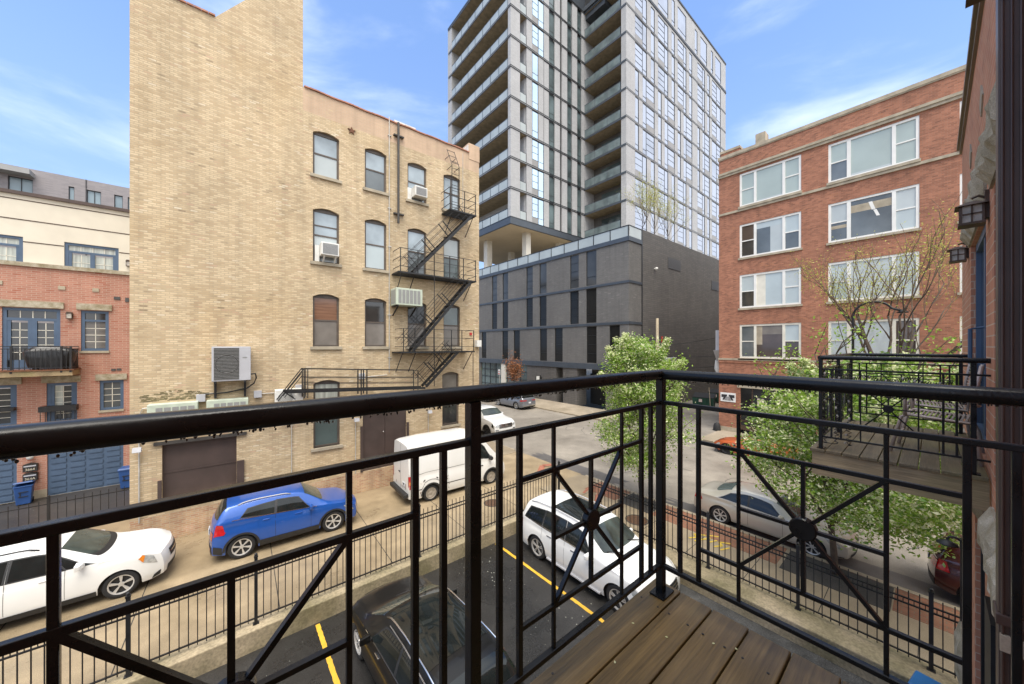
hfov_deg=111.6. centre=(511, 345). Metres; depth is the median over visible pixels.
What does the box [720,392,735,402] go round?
wall sign
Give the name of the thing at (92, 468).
garage door
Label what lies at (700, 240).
window
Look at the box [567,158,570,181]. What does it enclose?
window
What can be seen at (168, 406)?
wall condenser
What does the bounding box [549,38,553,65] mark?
window
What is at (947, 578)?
parked hatchback
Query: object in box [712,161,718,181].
window
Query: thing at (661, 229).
window
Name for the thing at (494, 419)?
car
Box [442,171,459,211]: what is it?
window
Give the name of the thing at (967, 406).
patio chair
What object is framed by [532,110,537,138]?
window
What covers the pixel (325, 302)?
window
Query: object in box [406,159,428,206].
window
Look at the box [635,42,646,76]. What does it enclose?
window
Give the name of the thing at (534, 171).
window
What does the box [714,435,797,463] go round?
sports coupe
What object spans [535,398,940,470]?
sidewalk
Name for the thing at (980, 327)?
door
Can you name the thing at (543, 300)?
window
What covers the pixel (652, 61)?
window
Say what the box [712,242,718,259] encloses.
window
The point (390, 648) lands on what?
side window
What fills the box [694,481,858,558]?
parked sedan
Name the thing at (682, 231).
window
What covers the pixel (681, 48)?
window
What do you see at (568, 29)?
window
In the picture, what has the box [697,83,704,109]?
window
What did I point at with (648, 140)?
window
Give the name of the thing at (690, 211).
window
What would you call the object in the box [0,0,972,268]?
sky
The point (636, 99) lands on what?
window
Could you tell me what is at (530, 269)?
window
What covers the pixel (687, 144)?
window
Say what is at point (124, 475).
recycling bin
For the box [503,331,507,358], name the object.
window
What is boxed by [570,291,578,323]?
window
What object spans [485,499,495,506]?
manhole cover
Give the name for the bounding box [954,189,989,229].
wall lantern
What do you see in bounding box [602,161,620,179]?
balcony door
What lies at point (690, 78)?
window
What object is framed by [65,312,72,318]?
wall lantern
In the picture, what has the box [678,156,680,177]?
window
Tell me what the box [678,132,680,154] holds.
window
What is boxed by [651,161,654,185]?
window
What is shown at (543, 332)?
window
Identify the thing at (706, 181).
window
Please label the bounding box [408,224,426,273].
window
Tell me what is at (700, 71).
window
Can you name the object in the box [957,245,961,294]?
window
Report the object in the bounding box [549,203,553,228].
window
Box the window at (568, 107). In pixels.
[567,105,570,130]
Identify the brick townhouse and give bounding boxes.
[0,188,129,504]
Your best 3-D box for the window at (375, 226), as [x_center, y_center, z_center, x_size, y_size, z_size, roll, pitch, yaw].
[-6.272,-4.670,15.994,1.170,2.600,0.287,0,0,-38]
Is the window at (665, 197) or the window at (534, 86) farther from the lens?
the window at (665, 197)
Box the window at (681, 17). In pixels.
[678,7,685,40]
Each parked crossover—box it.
[0,528,175,623]
[353,575,524,683]
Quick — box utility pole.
[656,318,662,367]
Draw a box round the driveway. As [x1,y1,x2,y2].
[0,484,129,529]
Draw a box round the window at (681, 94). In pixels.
[678,86,685,112]
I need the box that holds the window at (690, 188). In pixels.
[689,186,691,206]
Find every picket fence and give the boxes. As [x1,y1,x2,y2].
[0,460,559,683]
[0,486,129,527]
[594,479,959,677]
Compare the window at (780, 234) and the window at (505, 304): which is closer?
the window at (780, 234)
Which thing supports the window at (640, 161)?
in the glass tower
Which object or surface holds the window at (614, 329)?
in the podium block at (572, 308)
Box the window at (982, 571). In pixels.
[981,549,984,683]
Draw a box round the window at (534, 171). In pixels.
[532,168,537,189]
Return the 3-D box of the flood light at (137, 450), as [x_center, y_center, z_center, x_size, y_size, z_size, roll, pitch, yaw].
[-12.043,3.334,11.192,0.200,0.148,0.324,0,0,-38]
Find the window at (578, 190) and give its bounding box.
[577,188,580,211]
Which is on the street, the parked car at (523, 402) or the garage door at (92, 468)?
the parked car at (523, 402)
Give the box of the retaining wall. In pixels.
[97,515,958,683]
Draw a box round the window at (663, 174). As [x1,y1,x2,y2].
[658,166,667,193]
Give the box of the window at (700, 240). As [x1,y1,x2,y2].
[697,234,704,253]
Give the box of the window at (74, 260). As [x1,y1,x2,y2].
[65,242,118,270]
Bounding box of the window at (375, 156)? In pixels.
[362,144,388,196]
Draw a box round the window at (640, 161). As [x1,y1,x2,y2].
[635,151,646,181]
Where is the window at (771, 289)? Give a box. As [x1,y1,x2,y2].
[738,267,802,309]
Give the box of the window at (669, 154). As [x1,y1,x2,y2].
[665,146,674,173]
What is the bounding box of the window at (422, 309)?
[406,299,428,348]
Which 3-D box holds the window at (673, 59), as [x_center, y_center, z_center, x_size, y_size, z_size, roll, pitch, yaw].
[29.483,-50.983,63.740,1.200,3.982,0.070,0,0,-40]
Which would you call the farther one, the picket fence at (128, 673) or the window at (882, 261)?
the window at (882, 261)
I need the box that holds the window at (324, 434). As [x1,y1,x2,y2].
[311,375,342,452]
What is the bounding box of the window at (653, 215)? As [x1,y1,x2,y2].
[651,213,654,233]
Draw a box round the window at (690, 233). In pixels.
[689,231,691,248]
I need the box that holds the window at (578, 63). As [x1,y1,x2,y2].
[577,61,580,85]
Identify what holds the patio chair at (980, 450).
on the balcony deck at (841, 454)
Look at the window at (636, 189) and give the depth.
56.72 m
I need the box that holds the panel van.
[390,428,504,500]
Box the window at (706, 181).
[703,174,709,196]
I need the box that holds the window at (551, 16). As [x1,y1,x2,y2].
[549,11,553,37]
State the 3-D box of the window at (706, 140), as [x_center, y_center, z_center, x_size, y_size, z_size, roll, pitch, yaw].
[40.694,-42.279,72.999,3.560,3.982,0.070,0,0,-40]
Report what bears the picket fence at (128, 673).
on the retaining wall
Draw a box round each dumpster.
[692,392,715,405]
[707,388,718,401]
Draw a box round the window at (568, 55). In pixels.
[567,53,570,78]
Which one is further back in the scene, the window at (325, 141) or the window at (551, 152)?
the window at (551, 152)
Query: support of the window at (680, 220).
in the glass tower
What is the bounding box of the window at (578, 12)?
[577,10,580,33]
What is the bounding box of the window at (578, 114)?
[577,112,580,136]
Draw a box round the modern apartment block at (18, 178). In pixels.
[0,163,129,388]
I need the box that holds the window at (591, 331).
[587,326,596,362]
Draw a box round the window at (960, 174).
[957,174,961,223]
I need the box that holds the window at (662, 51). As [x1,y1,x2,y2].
[658,40,667,71]
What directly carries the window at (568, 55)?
in the glass tower
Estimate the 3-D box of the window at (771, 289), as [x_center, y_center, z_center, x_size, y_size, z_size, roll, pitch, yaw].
[18.264,-3.980,24.770,0.210,2.620,3.780,0,0,-40]
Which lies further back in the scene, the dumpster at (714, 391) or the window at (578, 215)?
the window at (578, 215)
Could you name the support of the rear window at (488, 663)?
in the parked crossover at (381, 628)
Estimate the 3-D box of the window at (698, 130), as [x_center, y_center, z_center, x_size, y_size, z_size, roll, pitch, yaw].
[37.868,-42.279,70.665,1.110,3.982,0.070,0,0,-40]
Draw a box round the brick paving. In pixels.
[585,482,959,634]
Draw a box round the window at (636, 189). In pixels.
[635,178,646,206]
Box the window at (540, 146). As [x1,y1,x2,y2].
[538,142,543,169]
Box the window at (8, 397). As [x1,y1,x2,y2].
[0,385,16,425]
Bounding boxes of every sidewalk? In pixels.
[486,442,956,676]
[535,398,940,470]
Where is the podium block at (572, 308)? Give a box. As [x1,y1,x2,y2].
[479,224,718,412]
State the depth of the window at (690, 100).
68.38 m
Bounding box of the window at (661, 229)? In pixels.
[658,216,667,238]
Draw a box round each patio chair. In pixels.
[889,364,984,466]
[900,364,969,437]
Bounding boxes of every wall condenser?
[147,401,198,412]
[199,347,256,397]
[206,397,247,407]
[274,388,302,401]
[391,287,421,316]
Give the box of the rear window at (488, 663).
[450,649,515,683]
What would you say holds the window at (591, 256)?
in the podium block at (572, 308)
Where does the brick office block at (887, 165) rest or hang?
on the sidewalk at (584, 410)
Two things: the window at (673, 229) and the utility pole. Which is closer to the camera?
the utility pole
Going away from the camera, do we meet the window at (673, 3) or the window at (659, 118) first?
the window at (659, 118)
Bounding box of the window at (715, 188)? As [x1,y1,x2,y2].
[712,181,718,202]
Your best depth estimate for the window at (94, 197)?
29.38 m
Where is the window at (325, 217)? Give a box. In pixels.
[310,204,341,267]
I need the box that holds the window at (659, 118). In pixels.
[658,115,661,140]
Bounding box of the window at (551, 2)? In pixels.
[549,0,553,11]
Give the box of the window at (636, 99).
[635,96,638,122]
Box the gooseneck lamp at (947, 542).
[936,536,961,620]
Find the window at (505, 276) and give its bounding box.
[503,273,507,299]
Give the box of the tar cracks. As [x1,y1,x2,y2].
[539,411,919,550]
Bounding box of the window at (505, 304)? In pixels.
[503,302,507,327]
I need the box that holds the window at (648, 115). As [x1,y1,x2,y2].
[643,103,654,134]
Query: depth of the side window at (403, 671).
6.21 m
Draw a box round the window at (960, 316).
[958,316,961,363]
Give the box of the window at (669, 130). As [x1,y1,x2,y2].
[665,121,674,149]
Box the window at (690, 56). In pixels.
[689,52,691,74]
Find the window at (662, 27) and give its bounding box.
[658,15,667,47]
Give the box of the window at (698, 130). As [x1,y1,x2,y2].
[697,127,699,147]
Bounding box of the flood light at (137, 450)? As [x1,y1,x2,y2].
[132,447,141,452]
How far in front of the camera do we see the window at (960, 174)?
18.32 m
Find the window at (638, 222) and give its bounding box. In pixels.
[635,205,646,230]
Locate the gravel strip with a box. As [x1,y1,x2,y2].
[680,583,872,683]
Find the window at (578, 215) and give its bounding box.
[577,214,580,236]
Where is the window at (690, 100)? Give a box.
[689,97,691,118]
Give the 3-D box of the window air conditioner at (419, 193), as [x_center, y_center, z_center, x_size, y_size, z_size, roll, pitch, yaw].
[-4.543,-7.480,17.072,0.620,0.460,0.534,0,0,-38]
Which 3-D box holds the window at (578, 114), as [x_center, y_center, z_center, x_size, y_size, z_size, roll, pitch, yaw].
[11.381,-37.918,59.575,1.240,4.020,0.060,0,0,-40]
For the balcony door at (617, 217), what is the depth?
58.97 m
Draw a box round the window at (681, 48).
[678,39,685,67]
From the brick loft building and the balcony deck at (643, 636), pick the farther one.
the brick loft building
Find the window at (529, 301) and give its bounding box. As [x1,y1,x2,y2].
[527,298,532,326]
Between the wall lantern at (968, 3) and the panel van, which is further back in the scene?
the panel van
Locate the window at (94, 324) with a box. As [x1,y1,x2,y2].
[81,310,108,350]
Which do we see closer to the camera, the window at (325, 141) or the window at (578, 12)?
the window at (325, 141)
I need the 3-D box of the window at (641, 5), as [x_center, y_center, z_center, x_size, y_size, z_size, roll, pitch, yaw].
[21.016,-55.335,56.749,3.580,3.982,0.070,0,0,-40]
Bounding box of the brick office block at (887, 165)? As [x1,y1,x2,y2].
[718,64,965,440]
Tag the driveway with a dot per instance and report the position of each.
(83, 505)
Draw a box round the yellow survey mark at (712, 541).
[689,533,729,549]
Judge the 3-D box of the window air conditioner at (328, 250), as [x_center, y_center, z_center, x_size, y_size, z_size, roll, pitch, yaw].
[-7.673,-3.860,14.614,0.660,0.820,0.534,0,0,-38]
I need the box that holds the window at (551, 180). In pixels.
[549,176,553,202]
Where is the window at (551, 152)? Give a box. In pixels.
[549,148,553,175]
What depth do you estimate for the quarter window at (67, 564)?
8.53 m
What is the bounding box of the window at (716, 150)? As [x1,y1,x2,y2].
[712,141,720,163]
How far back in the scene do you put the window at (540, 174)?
53.55 m
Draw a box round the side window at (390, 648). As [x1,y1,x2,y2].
[372,628,401,673]
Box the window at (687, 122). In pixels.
[684,115,691,140]
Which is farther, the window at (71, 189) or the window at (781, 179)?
the window at (71, 189)
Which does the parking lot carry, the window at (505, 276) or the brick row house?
the brick row house
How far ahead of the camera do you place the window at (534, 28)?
52.80 m
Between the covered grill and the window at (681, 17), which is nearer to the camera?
the covered grill
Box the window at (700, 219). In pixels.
[697,213,704,235]
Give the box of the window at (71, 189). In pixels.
[69,187,73,199]
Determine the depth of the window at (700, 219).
71.62 m
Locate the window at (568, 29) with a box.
[567,26,570,52]
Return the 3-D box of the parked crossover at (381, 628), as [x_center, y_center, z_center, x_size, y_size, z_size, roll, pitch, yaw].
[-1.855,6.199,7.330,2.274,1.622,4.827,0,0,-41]
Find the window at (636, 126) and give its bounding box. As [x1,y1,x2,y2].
[635,124,638,149]
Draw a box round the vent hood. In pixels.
[713,330,718,371]
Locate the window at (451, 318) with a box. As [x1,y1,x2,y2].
[442,301,462,348]
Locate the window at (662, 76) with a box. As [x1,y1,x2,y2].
[658,65,667,95]
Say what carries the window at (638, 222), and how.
in the glass tower
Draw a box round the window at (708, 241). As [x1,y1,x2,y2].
[707,239,709,255]
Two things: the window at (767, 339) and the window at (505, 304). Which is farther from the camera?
the window at (505, 304)
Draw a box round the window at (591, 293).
[587,288,595,322]
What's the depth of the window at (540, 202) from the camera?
53.55 m
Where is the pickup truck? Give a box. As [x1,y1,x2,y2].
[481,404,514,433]
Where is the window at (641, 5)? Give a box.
[635,0,646,23]
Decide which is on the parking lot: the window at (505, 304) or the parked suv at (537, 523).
the parked suv at (537, 523)
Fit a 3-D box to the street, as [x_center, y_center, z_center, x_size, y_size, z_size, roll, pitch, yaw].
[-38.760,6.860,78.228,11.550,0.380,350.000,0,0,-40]
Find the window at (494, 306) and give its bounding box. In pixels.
[492,304,496,328]
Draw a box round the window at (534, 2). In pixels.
[532,0,537,18]
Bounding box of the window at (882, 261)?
[826,251,921,303]
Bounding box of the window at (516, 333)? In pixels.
[514,330,519,359]
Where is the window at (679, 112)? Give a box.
[678,109,680,131]
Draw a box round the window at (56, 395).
[47,382,76,421]
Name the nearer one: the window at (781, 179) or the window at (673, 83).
the window at (781, 179)
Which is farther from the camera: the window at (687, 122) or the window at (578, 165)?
the window at (687, 122)
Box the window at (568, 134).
[567,131,570,156]
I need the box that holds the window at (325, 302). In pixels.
[310,289,341,349]
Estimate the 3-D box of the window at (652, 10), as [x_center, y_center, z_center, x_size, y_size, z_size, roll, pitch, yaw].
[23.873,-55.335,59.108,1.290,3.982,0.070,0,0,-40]
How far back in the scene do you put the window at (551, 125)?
55.37 m
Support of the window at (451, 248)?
in the brick loft building
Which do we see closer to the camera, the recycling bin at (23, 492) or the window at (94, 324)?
the recycling bin at (23, 492)
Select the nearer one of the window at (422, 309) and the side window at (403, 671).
the side window at (403, 671)
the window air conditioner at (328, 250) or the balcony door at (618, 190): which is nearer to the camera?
the window air conditioner at (328, 250)
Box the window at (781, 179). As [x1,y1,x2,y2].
[738,155,801,209]
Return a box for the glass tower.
[448,0,725,267]
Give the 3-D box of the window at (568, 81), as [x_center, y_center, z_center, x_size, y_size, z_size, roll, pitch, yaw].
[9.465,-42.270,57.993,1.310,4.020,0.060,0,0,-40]
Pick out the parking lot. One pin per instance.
(306, 642)
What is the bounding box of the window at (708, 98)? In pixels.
[707,95,709,114]
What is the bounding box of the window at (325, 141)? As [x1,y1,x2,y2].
[310,126,341,183]
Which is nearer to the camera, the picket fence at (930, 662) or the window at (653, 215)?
the picket fence at (930, 662)
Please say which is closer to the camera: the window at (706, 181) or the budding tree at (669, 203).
the budding tree at (669, 203)
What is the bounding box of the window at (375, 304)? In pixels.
[362,294,388,348]
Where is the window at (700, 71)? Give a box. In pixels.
[697,62,704,88]
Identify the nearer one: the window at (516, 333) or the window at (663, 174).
the window at (516, 333)
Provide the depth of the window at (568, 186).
57.96 m
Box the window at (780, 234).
[738,211,802,259]
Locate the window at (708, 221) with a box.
[707,218,709,237]
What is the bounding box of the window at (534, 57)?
[532,52,537,81]
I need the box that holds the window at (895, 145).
[827,115,920,185]
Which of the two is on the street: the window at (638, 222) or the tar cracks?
the tar cracks
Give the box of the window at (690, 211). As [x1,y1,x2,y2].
[689,208,691,229]
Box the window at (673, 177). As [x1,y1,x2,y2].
[672,175,674,196]
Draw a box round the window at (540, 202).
[538,199,543,225]
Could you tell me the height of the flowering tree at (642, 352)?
7.232 m
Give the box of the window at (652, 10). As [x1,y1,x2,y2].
[651,7,654,32]
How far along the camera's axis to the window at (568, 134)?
57.96 m
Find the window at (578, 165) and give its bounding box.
[577,163,580,186]
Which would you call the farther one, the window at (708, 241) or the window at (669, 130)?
the window at (708, 241)
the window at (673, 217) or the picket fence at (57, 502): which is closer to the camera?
the picket fence at (57, 502)
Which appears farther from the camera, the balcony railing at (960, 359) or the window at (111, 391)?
the window at (111, 391)
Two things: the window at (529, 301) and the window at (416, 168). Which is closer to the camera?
the window at (416, 168)
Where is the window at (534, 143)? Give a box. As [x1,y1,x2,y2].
[532,139,537,160]
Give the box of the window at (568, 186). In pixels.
[567,184,570,208]
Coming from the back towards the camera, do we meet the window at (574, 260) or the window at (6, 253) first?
the window at (574, 260)
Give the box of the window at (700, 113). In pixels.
[697,105,704,130]
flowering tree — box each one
[589,331,703,486]
[724,307,961,575]
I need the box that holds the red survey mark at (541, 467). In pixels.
[537,464,610,501]
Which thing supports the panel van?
on the alley at (194, 559)
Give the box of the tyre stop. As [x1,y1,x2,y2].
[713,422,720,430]
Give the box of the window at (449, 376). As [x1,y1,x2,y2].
[441,368,460,428]
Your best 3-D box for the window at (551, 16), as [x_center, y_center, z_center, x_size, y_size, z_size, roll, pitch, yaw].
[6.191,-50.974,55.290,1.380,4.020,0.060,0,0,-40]
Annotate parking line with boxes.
[315,623,339,683]
[503,548,603,622]
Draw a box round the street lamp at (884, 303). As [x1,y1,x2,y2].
[852,301,908,352]
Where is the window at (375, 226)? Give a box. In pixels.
[362,215,388,273]
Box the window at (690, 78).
[689,75,691,96]
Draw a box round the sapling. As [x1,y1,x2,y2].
[502,350,524,381]
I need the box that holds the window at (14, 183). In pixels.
[8,176,32,192]
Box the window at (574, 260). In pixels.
[570,255,578,288]
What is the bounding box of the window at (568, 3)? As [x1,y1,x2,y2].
[567,0,570,26]
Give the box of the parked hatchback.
[927,529,961,594]
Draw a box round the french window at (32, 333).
[2,307,59,369]
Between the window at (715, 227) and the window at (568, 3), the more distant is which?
the window at (715, 227)
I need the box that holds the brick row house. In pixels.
[954,0,1023,683]
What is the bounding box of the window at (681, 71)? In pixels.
[678,62,685,90]
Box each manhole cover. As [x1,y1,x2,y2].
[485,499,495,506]
[625,514,647,525]
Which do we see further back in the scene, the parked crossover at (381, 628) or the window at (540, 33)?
the window at (540, 33)
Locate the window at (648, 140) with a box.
[643,129,654,160]
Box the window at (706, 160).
[703,153,709,176]
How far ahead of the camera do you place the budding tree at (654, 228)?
38.74 m
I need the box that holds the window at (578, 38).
[577,35,580,60]
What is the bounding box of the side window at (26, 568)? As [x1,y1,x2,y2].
[7,556,62,582]
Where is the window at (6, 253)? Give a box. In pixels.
[0,234,22,261]
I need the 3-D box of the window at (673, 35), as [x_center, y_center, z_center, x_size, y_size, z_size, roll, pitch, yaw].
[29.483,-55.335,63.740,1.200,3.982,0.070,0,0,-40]
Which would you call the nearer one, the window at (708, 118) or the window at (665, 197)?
the window at (665, 197)
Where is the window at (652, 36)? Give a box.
[651,32,654,58]
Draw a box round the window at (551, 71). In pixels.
[549,66,553,93]
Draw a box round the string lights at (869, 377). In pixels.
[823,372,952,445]
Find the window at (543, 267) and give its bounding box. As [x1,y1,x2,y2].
[540,263,546,293]
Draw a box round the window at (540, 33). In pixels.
[538,28,543,57]
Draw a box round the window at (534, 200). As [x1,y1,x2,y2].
[532,196,537,217]
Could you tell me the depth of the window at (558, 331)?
40.58 m
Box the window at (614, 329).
[610,325,619,350]
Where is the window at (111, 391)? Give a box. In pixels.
[100,380,123,409]
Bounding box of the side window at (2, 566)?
[0,562,6,584]
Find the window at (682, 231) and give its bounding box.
[678,225,685,246]
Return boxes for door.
[0,458,16,503]
[48,445,122,495]
[157,436,243,498]
[360,411,408,472]
[590,373,605,405]
[602,135,620,145]
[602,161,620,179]
[602,187,620,206]
[602,214,620,224]
[968,224,985,448]
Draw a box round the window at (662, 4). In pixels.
[658,0,667,17]
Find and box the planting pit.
[619,493,893,611]
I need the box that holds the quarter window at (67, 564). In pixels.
[62,558,92,568]
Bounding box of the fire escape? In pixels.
[277,150,475,400]
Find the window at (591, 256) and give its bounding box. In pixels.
[587,250,595,285]
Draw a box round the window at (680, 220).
[678,203,685,226]
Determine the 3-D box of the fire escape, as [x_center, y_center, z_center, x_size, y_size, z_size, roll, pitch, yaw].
[-5.538,-3.627,15.900,8.675,13.154,0.968,0,0,-38]
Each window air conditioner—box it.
[319,241,338,263]
[412,185,426,200]
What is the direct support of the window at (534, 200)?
in the glass tower
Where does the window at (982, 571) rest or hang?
in the brick row house
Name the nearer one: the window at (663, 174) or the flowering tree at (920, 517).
the flowering tree at (920, 517)
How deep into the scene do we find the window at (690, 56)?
68.38 m
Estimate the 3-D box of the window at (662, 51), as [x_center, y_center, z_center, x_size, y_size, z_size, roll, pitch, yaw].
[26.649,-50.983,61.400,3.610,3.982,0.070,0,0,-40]
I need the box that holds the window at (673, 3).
[672,0,674,26]
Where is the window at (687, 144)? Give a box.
[684,137,691,158]
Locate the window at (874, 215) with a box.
[826,184,921,245]
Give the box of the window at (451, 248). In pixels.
[444,232,459,277]
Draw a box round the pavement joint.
[0,487,918,677]
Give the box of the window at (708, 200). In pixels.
[707,198,709,217]
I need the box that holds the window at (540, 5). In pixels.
[538,0,543,28]
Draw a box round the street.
[481,400,960,595]
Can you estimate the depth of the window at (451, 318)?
18.53 m
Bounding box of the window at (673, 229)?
[672,223,674,241]
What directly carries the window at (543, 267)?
in the podium block at (572, 308)
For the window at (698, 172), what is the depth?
70.72 m
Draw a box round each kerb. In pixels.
[490,441,959,610]
[533,406,714,442]
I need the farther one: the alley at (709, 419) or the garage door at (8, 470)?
the alley at (709, 419)
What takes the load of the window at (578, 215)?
in the glass tower
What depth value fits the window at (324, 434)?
14.78 m
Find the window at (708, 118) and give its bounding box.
[707,115,709,135]
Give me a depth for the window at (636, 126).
56.02 m
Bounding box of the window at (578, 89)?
[577,86,580,111]
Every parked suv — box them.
[208,482,356,558]
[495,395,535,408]
[523,489,679,611]
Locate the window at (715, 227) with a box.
[712,221,718,242]
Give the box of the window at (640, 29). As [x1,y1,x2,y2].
[635,15,646,49]
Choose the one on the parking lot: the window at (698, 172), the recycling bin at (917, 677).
the recycling bin at (917, 677)
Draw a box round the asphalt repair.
[532,435,959,607]
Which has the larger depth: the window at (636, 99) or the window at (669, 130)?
the window at (669, 130)
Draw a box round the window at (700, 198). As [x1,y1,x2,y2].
[697,191,704,214]
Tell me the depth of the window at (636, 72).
55.96 m
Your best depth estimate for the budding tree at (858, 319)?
17.90 m
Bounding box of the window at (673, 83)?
[672,80,674,102]
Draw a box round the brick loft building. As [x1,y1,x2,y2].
[130,0,480,537]
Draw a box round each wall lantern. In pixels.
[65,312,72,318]
[947,242,968,263]
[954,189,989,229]
[965,0,982,8]
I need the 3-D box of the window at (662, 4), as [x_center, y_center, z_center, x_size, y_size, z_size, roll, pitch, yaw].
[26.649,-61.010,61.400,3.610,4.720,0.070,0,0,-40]
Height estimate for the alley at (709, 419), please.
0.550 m
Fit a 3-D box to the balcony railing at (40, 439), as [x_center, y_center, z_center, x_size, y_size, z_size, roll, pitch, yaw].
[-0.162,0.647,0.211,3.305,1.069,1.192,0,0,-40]
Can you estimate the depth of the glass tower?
57.89 m
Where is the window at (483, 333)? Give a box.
[482,332,485,357]
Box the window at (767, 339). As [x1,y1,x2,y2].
[738,322,800,360]
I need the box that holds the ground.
[561,369,810,442]
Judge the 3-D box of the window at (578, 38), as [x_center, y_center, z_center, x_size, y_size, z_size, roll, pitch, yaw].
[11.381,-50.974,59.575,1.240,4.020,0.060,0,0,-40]
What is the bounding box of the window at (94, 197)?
[87,190,100,204]
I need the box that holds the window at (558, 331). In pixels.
[555,328,562,361]
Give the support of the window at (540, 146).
in the glass tower
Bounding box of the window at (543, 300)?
[540,296,546,325]
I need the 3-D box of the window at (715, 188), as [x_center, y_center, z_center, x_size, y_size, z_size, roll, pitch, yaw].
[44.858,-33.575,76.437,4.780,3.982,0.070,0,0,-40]
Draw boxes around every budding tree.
[620,170,658,228]
[638,170,675,233]
[652,182,695,239]
[789,192,961,403]
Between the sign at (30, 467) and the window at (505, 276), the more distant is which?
the window at (505, 276)
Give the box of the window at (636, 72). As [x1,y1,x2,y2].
[635,69,638,95]
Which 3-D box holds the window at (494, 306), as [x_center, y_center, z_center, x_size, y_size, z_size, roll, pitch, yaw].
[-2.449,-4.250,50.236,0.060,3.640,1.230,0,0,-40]
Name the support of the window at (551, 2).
in the glass tower
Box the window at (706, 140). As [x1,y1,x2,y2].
[703,132,709,155]
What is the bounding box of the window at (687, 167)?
[684,160,691,180]
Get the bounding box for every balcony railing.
[0,369,1023,683]
[816,353,990,475]
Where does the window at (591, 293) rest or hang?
in the podium block at (572, 308)
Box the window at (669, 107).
[665,97,674,126]
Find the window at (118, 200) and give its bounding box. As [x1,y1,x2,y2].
[114,195,122,207]
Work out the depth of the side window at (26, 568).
8.17 m
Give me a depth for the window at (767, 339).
24.75 m
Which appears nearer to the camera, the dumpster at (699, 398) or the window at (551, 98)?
the dumpster at (699, 398)
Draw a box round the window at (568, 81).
[567,79,570,103]
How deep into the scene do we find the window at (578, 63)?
59.65 m
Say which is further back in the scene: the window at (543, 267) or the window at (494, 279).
the window at (494, 279)
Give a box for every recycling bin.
[12,480,35,505]
[117,465,129,488]
[908,670,940,683]
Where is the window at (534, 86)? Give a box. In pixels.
[532,81,537,109]
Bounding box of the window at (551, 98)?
[549,93,553,120]
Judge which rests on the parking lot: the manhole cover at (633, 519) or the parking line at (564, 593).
the parking line at (564, 593)
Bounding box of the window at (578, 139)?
[577,137,580,162]
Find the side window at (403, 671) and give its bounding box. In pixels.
[395,650,419,683]
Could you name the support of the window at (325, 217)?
in the brick loft building
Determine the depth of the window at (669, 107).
62.95 m
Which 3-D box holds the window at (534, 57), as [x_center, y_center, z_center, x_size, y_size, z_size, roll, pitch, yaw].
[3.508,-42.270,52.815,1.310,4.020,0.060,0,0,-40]
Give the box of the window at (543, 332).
[540,329,546,360]
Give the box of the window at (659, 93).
[658,90,661,115]
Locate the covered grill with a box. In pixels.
[22,347,77,369]
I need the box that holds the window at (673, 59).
[672,56,674,78]
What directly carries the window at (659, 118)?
in the glass tower
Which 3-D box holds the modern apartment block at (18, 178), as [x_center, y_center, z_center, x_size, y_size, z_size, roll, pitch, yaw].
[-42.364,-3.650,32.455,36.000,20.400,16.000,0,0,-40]
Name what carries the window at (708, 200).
in the glass tower
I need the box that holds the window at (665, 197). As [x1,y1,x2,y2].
[658,191,667,216]
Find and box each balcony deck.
[530,578,848,683]
[810,419,989,510]
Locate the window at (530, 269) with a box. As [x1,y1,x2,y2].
[527,266,532,295]
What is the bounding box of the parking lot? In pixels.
[196,534,614,683]
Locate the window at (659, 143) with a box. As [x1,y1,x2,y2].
[658,141,661,164]
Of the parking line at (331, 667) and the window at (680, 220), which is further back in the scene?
the window at (680, 220)
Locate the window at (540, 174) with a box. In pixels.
[538,170,543,197]
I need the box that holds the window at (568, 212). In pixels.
[567,210,570,233]
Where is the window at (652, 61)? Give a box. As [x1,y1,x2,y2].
[651,58,654,83]
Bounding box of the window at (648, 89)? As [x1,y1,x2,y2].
[643,76,654,109]
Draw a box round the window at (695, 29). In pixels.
[695,29,696,53]
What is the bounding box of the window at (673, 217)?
[672,199,674,220]
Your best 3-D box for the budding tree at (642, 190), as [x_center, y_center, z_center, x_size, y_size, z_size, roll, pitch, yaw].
[13.362,-14.445,35.967,3.849,7.792,4.516,0,0,-12]
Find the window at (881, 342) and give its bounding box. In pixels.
[826,318,918,362]
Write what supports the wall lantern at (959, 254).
attached to the brick row house
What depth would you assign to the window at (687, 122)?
67.55 m
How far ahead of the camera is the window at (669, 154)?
62.95 m
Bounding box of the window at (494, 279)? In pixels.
[492,276,496,301]
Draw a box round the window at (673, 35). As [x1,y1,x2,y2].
[672,32,674,55]
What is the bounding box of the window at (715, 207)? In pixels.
[712,201,718,222]
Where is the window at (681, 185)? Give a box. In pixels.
[678,179,685,203]
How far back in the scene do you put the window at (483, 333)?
52.36 m
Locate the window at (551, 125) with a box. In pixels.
[549,121,553,146]
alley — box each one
[0,452,579,683]
[603,400,718,439]
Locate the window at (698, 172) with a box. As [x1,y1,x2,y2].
[697,170,699,190]
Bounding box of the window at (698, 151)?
[697,148,699,168]
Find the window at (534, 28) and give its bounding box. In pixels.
[532,23,537,46]

